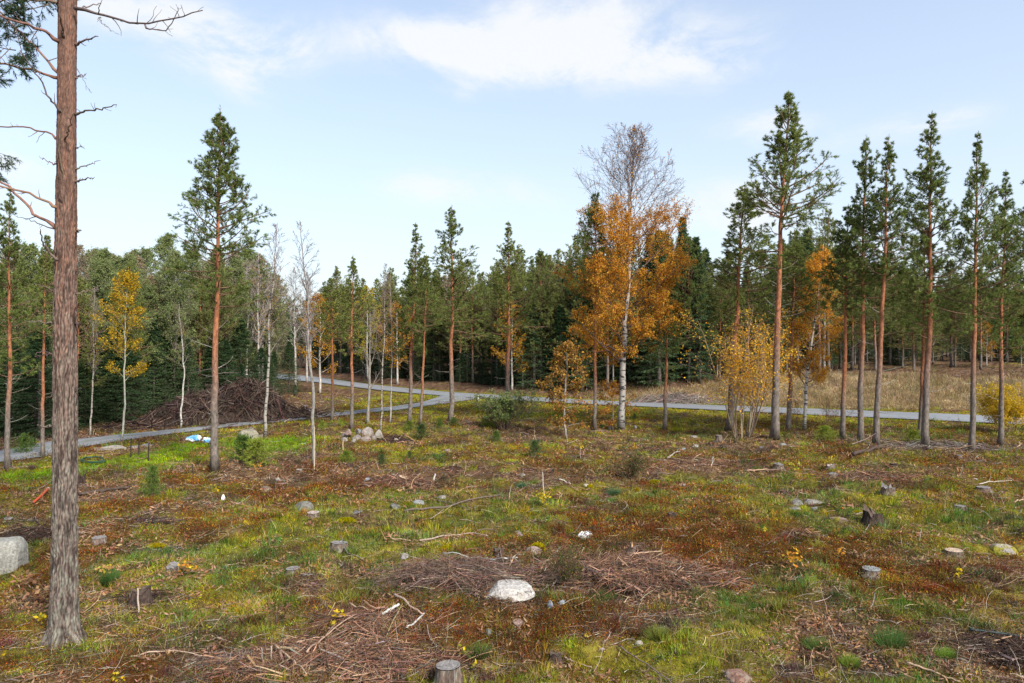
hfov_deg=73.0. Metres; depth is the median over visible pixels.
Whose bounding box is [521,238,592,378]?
pine tree
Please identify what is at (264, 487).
rock
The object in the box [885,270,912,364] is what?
pine tree
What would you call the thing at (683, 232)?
spruce tree
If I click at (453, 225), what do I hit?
pine tree
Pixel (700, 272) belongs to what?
spruce tree
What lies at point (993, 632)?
fallen branch
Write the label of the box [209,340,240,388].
spruce tree
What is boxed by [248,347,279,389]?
spruce tree
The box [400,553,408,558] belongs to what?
rock
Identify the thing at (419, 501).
rock
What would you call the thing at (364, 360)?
spruce tree
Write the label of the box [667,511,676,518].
tree stump
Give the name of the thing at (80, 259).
alder tree
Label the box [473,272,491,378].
pine tree
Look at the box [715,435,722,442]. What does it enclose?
tree stump
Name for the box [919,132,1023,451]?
pine tree
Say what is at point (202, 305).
alder tree
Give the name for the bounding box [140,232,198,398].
alder tree
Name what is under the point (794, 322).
spruce tree
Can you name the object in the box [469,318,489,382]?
spruce tree
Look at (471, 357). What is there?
spruce tree
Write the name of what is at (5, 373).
spruce tree
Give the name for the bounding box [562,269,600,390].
spruce tree
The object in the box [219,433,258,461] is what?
spruce sapling
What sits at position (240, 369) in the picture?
spruce tree
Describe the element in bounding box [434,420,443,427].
spruce sapling
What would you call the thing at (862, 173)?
pine tree
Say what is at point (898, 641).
grass tuft
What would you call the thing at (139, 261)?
alder tree
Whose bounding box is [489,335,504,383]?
spruce tree
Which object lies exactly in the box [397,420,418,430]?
spruce sapling
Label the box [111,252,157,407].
alder tree
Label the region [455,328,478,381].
spruce tree
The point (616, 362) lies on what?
spruce tree
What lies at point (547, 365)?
spruce tree
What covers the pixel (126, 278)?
birch tree
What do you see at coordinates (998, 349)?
spruce tree
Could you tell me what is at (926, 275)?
pine tree
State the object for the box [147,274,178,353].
alder tree
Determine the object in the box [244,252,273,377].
aspen tree
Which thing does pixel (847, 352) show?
spruce tree
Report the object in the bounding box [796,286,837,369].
pine tree
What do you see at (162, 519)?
brush pile
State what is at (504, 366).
spruce tree
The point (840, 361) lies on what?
pine tree
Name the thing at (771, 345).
spruce tree
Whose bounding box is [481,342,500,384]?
spruce tree
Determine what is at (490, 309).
pine tree
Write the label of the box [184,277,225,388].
tree
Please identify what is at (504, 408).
green bush
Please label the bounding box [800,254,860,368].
rowan tree
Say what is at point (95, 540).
tree stump
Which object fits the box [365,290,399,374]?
spruce tree
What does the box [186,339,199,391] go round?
spruce tree
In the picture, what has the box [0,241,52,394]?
alder tree
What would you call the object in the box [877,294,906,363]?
spruce tree
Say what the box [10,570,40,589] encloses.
withered fern
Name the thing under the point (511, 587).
boulder
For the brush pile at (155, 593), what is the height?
0.449 m
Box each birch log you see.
[382,603,399,614]
[406,611,425,628]
[483,554,516,560]
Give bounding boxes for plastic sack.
[186,435,201,440]
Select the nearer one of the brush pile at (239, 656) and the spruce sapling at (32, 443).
the brush pile at (239, 656)
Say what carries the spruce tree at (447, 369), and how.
on the ground at (938, 366)
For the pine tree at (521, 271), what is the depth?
74.16 m
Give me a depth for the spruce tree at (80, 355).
41.29 m
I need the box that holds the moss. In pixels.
[0,371,1023,682]
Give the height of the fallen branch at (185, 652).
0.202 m
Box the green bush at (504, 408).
[468,387,544,429]
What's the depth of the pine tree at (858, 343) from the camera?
72.57 m
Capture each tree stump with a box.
[78,474,86,486]
[90,535,106,545]
[125,584,155,608]
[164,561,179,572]
[284,566,300,575]
[306,511,320,517]
[328,540,348,552]
[432,660,463,682]
[493,547,503,557]
[548,651,563,664]
[626,542,635,554]
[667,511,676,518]
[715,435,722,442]
[772,462,784,469]
[780,489,788,494]
[825,464,835,469]
[860,504,884,527]
[860,565,882,579]
[879,482,896,495]
[888,463,898,467]
[944,548,965,557]
[954,504,967,510]
[976,486,993,492]
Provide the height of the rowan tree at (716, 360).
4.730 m
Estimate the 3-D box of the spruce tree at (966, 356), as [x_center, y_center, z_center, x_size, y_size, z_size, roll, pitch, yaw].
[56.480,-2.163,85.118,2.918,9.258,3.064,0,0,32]
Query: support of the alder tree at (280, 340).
on the ground at (938, 366)
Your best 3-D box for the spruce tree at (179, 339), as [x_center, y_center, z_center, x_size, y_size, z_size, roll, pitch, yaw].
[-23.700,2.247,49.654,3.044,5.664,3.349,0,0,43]
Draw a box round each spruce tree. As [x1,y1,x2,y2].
[0,344,37,436]
[0,347,30,434]
[0,354,22,436]
[0,373,10,431]
[1,323,79,438]
[10,329,52,434]
[36,367,51,429]
[48,358,103,428]
[78,345,110,421]
[78,353,107,427]
[87,327,132,424]
[88,323,118,419]
[93,320,153,422]
[96,334,154,421]
[132,322,190,410]
[136,314,172,409]
[140,335,173,412]
[163,334,202,404]
[169,339,203,402]
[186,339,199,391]
[196,331,234,391]
[196,345,220,390]
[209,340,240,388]
[221,318,271,383]
[235,363,246,381]
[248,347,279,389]
[263,356,281,392]
[270,351,285,394]
[278,341,302,392]
[292,384,299,395]
[309,289,340,368]
[312,340,330,367]
[316,346,324,368]
[323,289,361,370]
[327,323,342,370]
[333,333,359,372]
[344,354,350,372]
[349,335,371,373]
[356,323,374,374]
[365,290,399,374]
[371,311,417,379]
[371,335,383,372]
[373,304,393,374]
[396,352,407,376]
[398,277,446,377]
[402,344,416,377]
[412,345,424,380]
[415,307,455,381]
[431,299,465,379]
[442,323,470,379]
[454,353,465,382]
[455,315,486,378]
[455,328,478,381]
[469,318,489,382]
[478,354,489,384]
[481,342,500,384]
[486,263,526,382]
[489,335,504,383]
[493,321,515,384]
[498,298,530,384]
[510,286,553,389]
[515,332,543,383]
[541,305,577,393]
[542,344,556,384]
[546,260,580,379]
[551,263,563,355]
[551,298,609,391]
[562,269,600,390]
[584,292,614,378]
[588,338,610,382]
[602,328,635,381]
[609,321,640,381]
[626,306,646,376]
[627,237,678,388]
[631,230,686,387]
[640,233,691,379]
[645,240,671,380]
[661,263,693,374]
[670,236,722,381]
[673,216,703,371]
[674,247,698,370]
[681,253,718,382]
[690,247,725,374]
[712,286,739,368]
[729,266,743,361]
[730,284,761,374]
[739,269,759,365]
[750,294,769,372]
[755,261,789,363]
[758,295,788,373]
[768,293,805,367]
[780,314,802,371]
[794,236,809,366]
[795,229,830,366]
[802,268,842,364]
[815,309,842,365]
[838,324,857,363]
[838,325,850,362]
[843,288,865,365]
[850,287,887,360]
[865,285,878,361]
[865,311,885,359]
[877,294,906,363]
[877,320,905,364]
[884,277,934,357]
[900,331,918,361]
[935,287,958,356]
[956,334,977,359]
[957,304,978,359]
[957,337,965,361]
[976,318,987,359]
[988,316,1009,359]
[995,334,1009,360]
[1005,296,1020,359]
[1008,311,1023,361]
[1013,325,1023,363]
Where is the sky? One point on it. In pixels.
(358, 123)
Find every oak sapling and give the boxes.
[534,338,600,439]
[590,379,639,429]
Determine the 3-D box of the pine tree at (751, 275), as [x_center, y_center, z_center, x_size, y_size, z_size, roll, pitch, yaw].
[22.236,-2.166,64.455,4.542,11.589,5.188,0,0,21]
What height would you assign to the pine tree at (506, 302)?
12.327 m
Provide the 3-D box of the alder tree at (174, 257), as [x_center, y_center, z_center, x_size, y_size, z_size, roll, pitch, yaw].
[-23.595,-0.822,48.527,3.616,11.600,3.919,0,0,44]
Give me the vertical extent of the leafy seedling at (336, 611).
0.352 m
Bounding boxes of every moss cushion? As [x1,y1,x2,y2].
[144,542,165,548]
[334,517,358,524]
[402,501,413,505]
[440,545,452,551]
[530,542,545,550]
[648,479,659,483]
[813,425,841,441]
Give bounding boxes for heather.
[0,414,1023,682]
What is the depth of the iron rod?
29.79 m
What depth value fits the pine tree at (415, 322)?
86.44 m
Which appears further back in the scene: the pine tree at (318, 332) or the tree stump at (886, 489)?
the pine tree at (318, 332)
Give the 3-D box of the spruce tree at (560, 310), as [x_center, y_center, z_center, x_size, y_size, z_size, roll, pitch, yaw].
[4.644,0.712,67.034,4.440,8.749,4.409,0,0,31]
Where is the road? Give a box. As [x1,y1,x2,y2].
[277,374,1022,423]
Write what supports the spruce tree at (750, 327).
on the ground at (938, 366)
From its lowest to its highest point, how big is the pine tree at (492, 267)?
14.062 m
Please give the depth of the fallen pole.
20.95 m
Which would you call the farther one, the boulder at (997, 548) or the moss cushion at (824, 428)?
the moss cushion at (824, 428)
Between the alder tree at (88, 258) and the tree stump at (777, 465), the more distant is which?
the alder tree at (88, 258)
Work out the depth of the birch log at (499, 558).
14.43 m
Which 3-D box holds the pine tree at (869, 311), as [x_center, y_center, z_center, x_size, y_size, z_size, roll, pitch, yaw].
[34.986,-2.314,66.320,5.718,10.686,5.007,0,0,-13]
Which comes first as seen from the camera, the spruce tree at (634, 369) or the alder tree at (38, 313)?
the alder tree at (38, 313)
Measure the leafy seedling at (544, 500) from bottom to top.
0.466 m
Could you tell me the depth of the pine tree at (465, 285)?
86.48 m
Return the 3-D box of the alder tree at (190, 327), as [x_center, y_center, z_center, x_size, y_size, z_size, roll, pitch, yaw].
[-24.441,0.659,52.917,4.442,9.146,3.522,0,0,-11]
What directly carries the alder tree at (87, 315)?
on the ground at (938, 366)
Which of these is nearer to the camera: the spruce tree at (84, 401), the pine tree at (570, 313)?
the spruce tree at (84, 401)
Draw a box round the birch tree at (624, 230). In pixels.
[552,122,700,430]
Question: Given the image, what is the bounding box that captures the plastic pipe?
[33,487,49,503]
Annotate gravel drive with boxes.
[0,395,472,461]
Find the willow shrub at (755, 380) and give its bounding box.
[674,307,805,438]
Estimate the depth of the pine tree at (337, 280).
116.47 m
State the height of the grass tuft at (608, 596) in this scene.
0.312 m
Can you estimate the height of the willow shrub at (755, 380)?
7.180 m
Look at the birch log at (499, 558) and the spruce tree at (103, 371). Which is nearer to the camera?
the birch log at (499, 558)
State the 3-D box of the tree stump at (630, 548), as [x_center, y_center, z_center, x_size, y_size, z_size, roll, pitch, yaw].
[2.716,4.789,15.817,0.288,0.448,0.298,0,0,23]
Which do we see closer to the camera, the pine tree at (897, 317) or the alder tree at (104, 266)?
the alder tree at (104, 266)
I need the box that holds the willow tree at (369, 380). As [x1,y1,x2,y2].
[354,295,386,423]
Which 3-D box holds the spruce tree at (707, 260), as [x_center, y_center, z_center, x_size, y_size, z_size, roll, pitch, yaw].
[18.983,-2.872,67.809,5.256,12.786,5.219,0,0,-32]
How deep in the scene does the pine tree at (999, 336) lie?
33.74 m
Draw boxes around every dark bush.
[540,540,583,587]
[606,445,657,478]
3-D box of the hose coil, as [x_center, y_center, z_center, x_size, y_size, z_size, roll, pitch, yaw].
[-17.646,4.998,29.155,0.790,0.322,2.176,0,0,-36]
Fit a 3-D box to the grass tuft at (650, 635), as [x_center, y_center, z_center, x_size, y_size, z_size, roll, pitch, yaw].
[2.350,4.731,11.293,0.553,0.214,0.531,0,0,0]
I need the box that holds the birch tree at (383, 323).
[370,263,395,429]
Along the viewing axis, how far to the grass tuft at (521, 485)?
23.96 m
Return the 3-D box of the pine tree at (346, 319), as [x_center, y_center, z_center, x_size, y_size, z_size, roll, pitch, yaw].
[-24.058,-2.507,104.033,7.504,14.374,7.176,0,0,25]
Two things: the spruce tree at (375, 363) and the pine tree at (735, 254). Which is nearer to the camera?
the pine tree at (735, 254)
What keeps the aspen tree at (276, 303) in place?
on the ground at (938, 366)
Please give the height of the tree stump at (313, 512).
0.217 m
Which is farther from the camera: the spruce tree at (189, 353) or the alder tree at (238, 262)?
the alder tree at (238, 262)
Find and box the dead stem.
[137,588,139,611]
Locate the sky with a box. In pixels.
[0,0,1023,317]
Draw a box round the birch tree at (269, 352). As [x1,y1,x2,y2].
[248,223,295,436]
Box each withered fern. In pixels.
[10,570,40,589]
[22,585,49,605]
[95,564,113,573]
[102,542,120,555]
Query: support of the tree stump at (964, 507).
on the ground at (938, 366)
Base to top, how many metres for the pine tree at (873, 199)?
15.023 m
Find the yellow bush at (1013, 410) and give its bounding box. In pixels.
[976,381,1023,432]
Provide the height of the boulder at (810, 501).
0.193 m
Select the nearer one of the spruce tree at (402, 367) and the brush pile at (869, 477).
the brush pile at (869, 477)
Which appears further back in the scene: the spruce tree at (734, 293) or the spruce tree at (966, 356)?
the spruce tree at (966, 356)
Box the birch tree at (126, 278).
[90,267,150,438]
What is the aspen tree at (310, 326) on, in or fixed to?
on the ground at (938, 366)
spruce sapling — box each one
[10,432,39,453]
[27,437,38,446]
[135,463,167,497]
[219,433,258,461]
[239,437,280,466]
[317,420,328,430]
[337,449,354,463]
[376,453,387,463]
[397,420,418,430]
[402,423,432,438]
[405,450,417,459]
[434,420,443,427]
[449,416,459,424]
[480,417,491,425]
[487,430,503,441]
[520,439,546,457]
[898,429,920,441]
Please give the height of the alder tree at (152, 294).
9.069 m
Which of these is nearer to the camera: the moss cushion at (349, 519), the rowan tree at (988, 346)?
the moss cushion at (349, 519)
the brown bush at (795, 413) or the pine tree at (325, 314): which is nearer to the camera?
the brown bush at (795, 413)
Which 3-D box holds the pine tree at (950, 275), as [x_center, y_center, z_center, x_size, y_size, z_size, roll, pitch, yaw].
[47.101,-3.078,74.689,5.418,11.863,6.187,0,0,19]
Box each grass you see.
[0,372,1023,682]
[1,367,1023,682]
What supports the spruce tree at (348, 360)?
on the ground at (938, 366)
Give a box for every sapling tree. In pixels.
[170,304,197,427]
[383,276,398,421]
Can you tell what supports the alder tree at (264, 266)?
on the ground at (938, 366)
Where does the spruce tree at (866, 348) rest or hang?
on the ground at (938, 366)
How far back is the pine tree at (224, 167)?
26.41 m
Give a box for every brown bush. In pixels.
[779,395,807,429]
[816,392,853,428]
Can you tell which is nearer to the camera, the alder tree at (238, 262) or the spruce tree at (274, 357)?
the alder tree at (238, 262)
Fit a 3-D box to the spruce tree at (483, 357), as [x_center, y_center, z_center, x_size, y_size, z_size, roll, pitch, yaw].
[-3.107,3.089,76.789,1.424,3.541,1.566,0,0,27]
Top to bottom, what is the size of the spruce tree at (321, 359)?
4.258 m
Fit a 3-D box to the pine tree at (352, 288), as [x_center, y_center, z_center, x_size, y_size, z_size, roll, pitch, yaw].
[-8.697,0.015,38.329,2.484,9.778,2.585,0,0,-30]
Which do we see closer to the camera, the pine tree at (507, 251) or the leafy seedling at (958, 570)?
the leafy seedling at (958, 570)
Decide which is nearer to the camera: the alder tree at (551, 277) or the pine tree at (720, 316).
the pine tree at (720, 316)
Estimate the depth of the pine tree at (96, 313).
44.94 m
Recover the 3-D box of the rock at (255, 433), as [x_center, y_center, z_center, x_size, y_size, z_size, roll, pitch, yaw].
[-13.879,4.919,36.436,1.091,0.558,0.768,0,0,0]
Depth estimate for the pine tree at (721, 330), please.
64.93 m
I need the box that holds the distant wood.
[251,277,1021,368]
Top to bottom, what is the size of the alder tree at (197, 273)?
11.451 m
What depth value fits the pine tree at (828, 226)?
67.93 m
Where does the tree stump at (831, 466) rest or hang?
on the ground at (938, 366)
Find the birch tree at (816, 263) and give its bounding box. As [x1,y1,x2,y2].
[780,244,843,429]
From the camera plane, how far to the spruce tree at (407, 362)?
88.91 m
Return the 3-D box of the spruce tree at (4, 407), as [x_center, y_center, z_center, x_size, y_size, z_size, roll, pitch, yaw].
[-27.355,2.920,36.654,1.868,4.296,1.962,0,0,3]
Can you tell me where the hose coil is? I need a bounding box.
[80,456,105,463]
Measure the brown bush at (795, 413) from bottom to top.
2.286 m
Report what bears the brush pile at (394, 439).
on the ground at (938, 366)
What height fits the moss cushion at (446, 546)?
0.162 m
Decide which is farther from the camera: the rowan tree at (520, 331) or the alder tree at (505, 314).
the alder tree at (505, 314)
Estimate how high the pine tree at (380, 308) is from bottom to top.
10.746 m
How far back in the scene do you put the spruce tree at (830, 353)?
78.85 m
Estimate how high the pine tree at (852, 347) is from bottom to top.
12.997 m
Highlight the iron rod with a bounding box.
[130,438,131,457]
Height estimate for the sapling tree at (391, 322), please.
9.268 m
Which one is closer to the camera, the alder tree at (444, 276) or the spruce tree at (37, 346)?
the spruce tree at (37, 346)
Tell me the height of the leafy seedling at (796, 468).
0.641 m
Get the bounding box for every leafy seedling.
[33,612,46,623]
[112,671,124,682]
[178,558,196,573]
[327,605,346,625]
[536,489,550,504]
[781,546,802,567]
[789,456,803,470]
[834,547,846,557]
[953,568,962,577]
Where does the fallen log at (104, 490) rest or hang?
on the ground at (938, 366)
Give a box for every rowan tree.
[161,320,192,386]
[296,293,339,392]
[345,285,383,382]
[377,301,416,384]
[490,302,528,389]
[512,323,537,386]
[598,308,627,381]
[617,307,642,378]
[710,329,724,374]
[720,323,747,380]
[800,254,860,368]
[830,324,840,368]
[978,321,997,365]
[1012,327,1023,367]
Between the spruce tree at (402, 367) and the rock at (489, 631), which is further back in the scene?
the spruce tree at (402, 367)
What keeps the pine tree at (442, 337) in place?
on the ground at (938, 366)
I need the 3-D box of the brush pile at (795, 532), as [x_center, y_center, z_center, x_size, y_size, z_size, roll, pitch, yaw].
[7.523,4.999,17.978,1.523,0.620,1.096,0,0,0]
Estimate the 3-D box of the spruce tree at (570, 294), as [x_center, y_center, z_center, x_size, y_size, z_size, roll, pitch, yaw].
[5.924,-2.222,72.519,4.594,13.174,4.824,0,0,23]
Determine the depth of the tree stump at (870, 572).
14.38 m
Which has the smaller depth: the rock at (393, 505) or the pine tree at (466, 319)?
the rock at (393, 505)
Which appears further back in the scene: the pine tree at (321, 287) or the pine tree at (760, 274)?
the pine tree at (321, 287)
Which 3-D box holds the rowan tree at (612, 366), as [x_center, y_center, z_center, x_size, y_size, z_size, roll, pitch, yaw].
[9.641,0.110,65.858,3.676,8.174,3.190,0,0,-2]
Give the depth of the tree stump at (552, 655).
10.99 m
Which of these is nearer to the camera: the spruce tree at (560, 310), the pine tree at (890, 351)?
the spruce tree at (560, 310)
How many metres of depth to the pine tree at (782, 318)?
70.09 m
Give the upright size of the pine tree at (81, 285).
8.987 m
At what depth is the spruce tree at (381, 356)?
93.49 m
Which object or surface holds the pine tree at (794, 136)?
on the ground at (938, 366)
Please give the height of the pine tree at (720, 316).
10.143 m
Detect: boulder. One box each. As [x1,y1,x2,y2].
[0,536,28,574]
[99,445,126,450]
[295,501,313,511]
[485,579,534,601]
[723,668,751,682]
[788,499,803,504]
[803,499,821,504]
[828,517,847,522]
[990,544,1017,554]
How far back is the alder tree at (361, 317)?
96.43 m
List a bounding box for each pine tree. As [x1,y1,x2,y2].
[0,0,202,650]
[0,187,47,469]
[1,234,53,457]
[47,275,121,421]
[82,277,127,399]
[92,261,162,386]
[153,104,276,471]
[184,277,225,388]
[193,251,254,376]
[304,281,339,367]
[309,293,325,367]
[313,281,328,363]
[314,278,366,421]
[315,265,349,353]
[325,283,348,372]
[332,278,359,371]
[334,255,378,429]
[338,300,379,372]
[341,278,380,375]
[360,267,408,340]
[368,296,392,377]
[369,278,382,361]
[371,271,403,375]
[377,291,415,359]
[388,223,439,420]
[390,281,427,378]
[396,254,452,424]
[397,277,428,368]
[399,265,413,332]
[410,283,453,380]
[414,274,474,380]
[419,205,492,422]
[428,269,440,298]
[432,281,485,382]
[435,281,474,378]
[443,271,495,382]
[444,262,476,362]
[457,273,492,381]
[458,265,510,384]
[471,221,550,419]
[473,265,500,381]
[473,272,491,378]
[473,272,504,382]
[488,254,568,382]
[491,265,532,380]
[493,277,515,364]
[505,259,551,386]
[506,247,526,297]
[513,248,569,387]
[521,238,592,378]
[532,274,568,387]
[552,248,564,271]
[560,242,606,388]
[561,191,624,429]
[584,244,648,387]
[585,247,649,389]
[613,236,645,371]
[632,250,689,380]
[641,291,686,429]
[665,234,731,382]
[666,238,690,372]
[673,242,723,331]
[682,254,757,375]
[684,278,730,379]
[696,181,824,430]
[697,275,747,381]
[727,90,846,438]
[728,258,775,369]
[748,230,834,431]
[749,248,790,372]
[762,256,806,369]
[763,230,825,362]
[769,244,822,372]
[787,236,850,373]
[792,208,860,369]
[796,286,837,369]
[814,261,872,368]
[815,204,903,439]
[826,137,925,441]
[829,253,905,370]
[829,273,884,369]
[847,136,933,444]
[847,269,909,371]
[871,243,912,364]
[883,280,940,371]
[884,289,920,367]
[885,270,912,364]
[886,110,989,445]
[889,232,970,437]
[907,292,951,372]
[916,311,947,363]
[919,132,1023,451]
[925,292,956,359]
[933,258,970,366]
[938,288,983,366]
[944,265,1006,361]
[946,272,967,354]
[953,271,1009,369]
[958,170,1023,444]
[979,302,1016,361]
[986,263,1023,361]
[988,181,1023,385]
[1003,284,1023,359]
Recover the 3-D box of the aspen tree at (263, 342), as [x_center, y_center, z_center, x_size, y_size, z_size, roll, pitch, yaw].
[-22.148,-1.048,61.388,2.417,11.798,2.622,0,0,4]
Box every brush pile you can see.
[0,517,51,544]
[92,376,346,430]
[96,509,185,530]
[96,583,200,608]
[168,626,502,682]
[176,632,267,674]
[281,590,459,642]
[290,404,325,413]
[352,464,443,489]
[354,547,577,616]
[374,429,421,443]
[528,541,747,608]
[618,386,726,404]
[644,452,757,469]
[775,522,828,541]
[794,433,1023,452]
[805,461,933,485]
[942,626,1023,675]
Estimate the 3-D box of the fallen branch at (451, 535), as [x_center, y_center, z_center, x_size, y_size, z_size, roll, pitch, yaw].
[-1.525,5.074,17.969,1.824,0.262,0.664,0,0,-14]
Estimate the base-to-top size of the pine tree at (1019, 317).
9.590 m
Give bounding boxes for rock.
[237,429,258,438]
[262,486,271,491]
[345,429,351,435]
[360,436,370,440]
[361,427,373,436]
[375,429,382,436]
[390,503,400,508]
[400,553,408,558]
[413,499,423,503]
[485,629,491,635]
[512,618,523,625]
[525,546,541,553]
[634,640,642,645]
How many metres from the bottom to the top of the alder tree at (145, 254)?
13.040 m
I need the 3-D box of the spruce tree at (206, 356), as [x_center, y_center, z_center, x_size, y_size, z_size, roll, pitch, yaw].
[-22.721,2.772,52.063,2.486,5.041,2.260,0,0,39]
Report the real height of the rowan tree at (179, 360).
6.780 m
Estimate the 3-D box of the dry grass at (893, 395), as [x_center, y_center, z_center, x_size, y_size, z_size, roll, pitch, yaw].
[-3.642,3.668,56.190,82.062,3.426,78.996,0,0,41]
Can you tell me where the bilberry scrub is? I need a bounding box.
[0,387,1023,682]
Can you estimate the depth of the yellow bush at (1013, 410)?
37.98 m
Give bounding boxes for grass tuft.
[96,565,124,585]
[460,639,492,659]
[515,481,528,487]
[585,586,620,602]
[606,487,622,495]
[641,623,670,640]
[798,634,831,651]
[835,652,862,669]
[867,620,913,650]
[928,645,960,660]
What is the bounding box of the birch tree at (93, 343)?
[84,288,106,434]
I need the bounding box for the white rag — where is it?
[577,530,592,538]
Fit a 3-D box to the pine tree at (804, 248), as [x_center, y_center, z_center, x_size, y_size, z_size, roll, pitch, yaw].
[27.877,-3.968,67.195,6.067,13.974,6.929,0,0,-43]
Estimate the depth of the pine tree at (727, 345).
65.81 m
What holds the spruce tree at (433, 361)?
on the ground at (938, 366)
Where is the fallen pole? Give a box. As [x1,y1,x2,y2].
[404,494,501,511]
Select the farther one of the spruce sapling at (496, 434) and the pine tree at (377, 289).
the pine tree at (377, 289)
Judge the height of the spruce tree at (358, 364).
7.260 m
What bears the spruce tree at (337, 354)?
on the ground at (938, 366)
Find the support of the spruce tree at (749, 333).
on the ground at (938, 366)
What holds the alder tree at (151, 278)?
on the ground at (938, 366)
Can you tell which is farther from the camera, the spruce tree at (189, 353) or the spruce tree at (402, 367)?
the spruce tree at (402, 367)
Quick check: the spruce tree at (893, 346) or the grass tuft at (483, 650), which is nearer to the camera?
the grass tuft at (483, 650)
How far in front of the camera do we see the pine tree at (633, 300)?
64.11 m
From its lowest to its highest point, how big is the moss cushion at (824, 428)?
0.950 m
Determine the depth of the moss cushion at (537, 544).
16.25 m
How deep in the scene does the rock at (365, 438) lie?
33.96 m
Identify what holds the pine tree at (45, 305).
on the ground at (938, 366)
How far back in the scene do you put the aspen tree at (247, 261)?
58.61 m
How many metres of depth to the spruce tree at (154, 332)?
47.16 m
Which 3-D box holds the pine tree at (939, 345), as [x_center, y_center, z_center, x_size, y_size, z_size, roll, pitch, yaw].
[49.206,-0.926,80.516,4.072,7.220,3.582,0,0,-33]
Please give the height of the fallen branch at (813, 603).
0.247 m
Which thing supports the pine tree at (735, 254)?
on the ground at (938, 366)
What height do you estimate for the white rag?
0.122 m
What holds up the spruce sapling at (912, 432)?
on the ground at (938, 366)
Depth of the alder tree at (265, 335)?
61.31 m
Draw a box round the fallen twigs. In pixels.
[0,370,1023,682]
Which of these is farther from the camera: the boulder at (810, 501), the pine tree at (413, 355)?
the pine tree at (413, 355)
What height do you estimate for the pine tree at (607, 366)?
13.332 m
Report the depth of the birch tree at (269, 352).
37.42 m
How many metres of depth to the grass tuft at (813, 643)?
11.04 m
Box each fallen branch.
[131,650,203,656]
[274,644,310,673]
[306,614,359,652]
[337,612,381,616]
[393,593,422,614]
[419,527,487,540]
[618,644,673,682]
[623,547,661,558]
[746,469,786,470]
[795,593,834,607]
[906,661,959,681]
[969,628,1023,637]
[978,476,1011,484]
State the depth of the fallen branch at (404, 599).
12.44 m
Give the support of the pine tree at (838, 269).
on the ground at (938, 366)
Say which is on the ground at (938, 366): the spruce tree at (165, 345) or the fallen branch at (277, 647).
the spruce tree at (165, 345)
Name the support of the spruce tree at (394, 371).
on the ground at (938, 366)
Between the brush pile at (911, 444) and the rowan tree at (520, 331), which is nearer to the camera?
the brush pile at (911, 444)
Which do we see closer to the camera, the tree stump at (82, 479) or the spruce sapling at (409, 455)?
the tree stump at (82, 479)
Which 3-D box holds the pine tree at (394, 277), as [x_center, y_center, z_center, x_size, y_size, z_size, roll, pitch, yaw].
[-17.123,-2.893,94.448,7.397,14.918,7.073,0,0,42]
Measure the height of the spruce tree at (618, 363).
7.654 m
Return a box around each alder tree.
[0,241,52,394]
[0,246,39,377]
[0,281,25,430]
[2,263,52,382]
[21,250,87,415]
[50,278,106,381]
[77,243,91,283]
[77,251,102,283]
[78,257,133,411]
[82,244,131,406]
[82,246,115,369]
[110,253,137,274]
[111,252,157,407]
[111,255,145,354]
[125,246,142,257]
[126,255,162,406]
[132,281,183,410]
[134,246,166,319]
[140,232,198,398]
[140,274,172,377]
[145,249,205,399]
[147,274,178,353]
[173,292,213,385]
[179,250,201,328]
[180,265,212,387]
[181,262,237,375]
[190,247,243,371]
[197,289,238,367]
[220,256,259,379]
[221,251,254,374]
[231,260,282,374]
[233,248,271,356]
[241,253,286,377]
[242,303,274,371]
[260,297,284,364]
[265,289,290,383]
[268,272,292,357]
[354,289,373,346]
[438,274,448,379]
[441,275,457,352]
[494,269,513,380]
[537,253,562,346]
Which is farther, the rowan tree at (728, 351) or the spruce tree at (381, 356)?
the spruce tree at (381, 356)
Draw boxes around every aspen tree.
[225,254,249,333]
[233,260,265,374]
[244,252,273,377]
[249,268,275,381]
[268,271,286,383]
[279,267,310,393]
[287,221,324,464]
[296,271,320,381]
[301,291,317,366]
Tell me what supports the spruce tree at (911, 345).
on the ground at (938, 366)
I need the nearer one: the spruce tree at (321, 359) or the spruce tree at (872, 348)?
the spruce tree at (872, 348)
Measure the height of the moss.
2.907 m
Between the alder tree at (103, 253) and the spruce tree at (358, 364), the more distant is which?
the spruce tree at (358, 364)
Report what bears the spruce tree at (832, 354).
on the ground at (938, 366)
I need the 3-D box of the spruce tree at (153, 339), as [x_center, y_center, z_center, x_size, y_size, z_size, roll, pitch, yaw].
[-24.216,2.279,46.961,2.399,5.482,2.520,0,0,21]
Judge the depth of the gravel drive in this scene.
37.39 m
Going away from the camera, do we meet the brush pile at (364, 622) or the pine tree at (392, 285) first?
the brush pile at (364, 622)
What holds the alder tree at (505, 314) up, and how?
on the ground at (938, 366)
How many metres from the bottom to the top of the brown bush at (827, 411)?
2.383 m
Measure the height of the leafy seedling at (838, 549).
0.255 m
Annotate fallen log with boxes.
[78,485,129,494]
[851,444,884,455]
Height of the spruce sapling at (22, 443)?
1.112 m
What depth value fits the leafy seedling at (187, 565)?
14.98 m
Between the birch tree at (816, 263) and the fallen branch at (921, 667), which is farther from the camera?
the birch tree at (816, 263)
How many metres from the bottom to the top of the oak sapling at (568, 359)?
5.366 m
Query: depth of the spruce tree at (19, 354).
36.78 m
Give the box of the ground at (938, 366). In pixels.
[0,344,1023,682]
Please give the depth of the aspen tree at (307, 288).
27.50 m
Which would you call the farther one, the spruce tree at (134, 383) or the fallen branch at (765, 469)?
the spruce tree at (134, 383)
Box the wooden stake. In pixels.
[313,426,314,469]
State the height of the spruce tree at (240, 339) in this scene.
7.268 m

